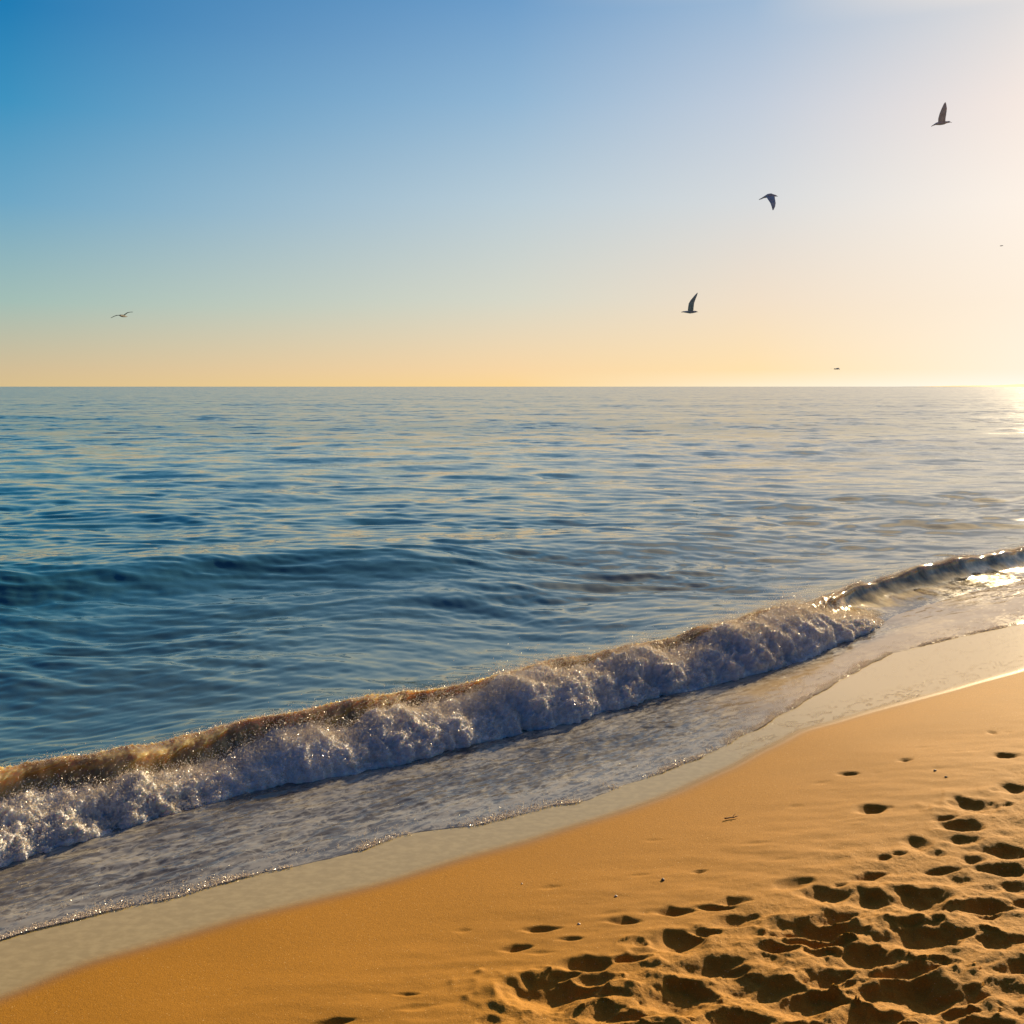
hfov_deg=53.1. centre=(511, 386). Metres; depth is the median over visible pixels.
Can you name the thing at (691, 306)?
gull
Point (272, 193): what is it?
sky
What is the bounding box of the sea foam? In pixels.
[0,603,881,867]
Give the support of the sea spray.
on the surf
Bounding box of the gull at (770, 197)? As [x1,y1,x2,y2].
[759,193,776,209]
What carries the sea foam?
on the surf
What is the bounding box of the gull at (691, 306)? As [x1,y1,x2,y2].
[682,293,697,313]
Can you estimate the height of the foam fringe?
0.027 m
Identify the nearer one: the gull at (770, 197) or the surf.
the surf
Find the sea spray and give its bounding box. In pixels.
[0,545,1023,862]
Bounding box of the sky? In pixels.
[0,0,1023,386]
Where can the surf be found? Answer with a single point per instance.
(918, 602)
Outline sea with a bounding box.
[0,387,1023,756]
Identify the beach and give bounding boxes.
[0,623,1023,1023]
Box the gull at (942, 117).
[931,102,951,126]
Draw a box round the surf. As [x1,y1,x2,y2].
[0,538,1023,939]
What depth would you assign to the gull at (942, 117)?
29.89 m
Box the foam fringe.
[0,608,1022,939]

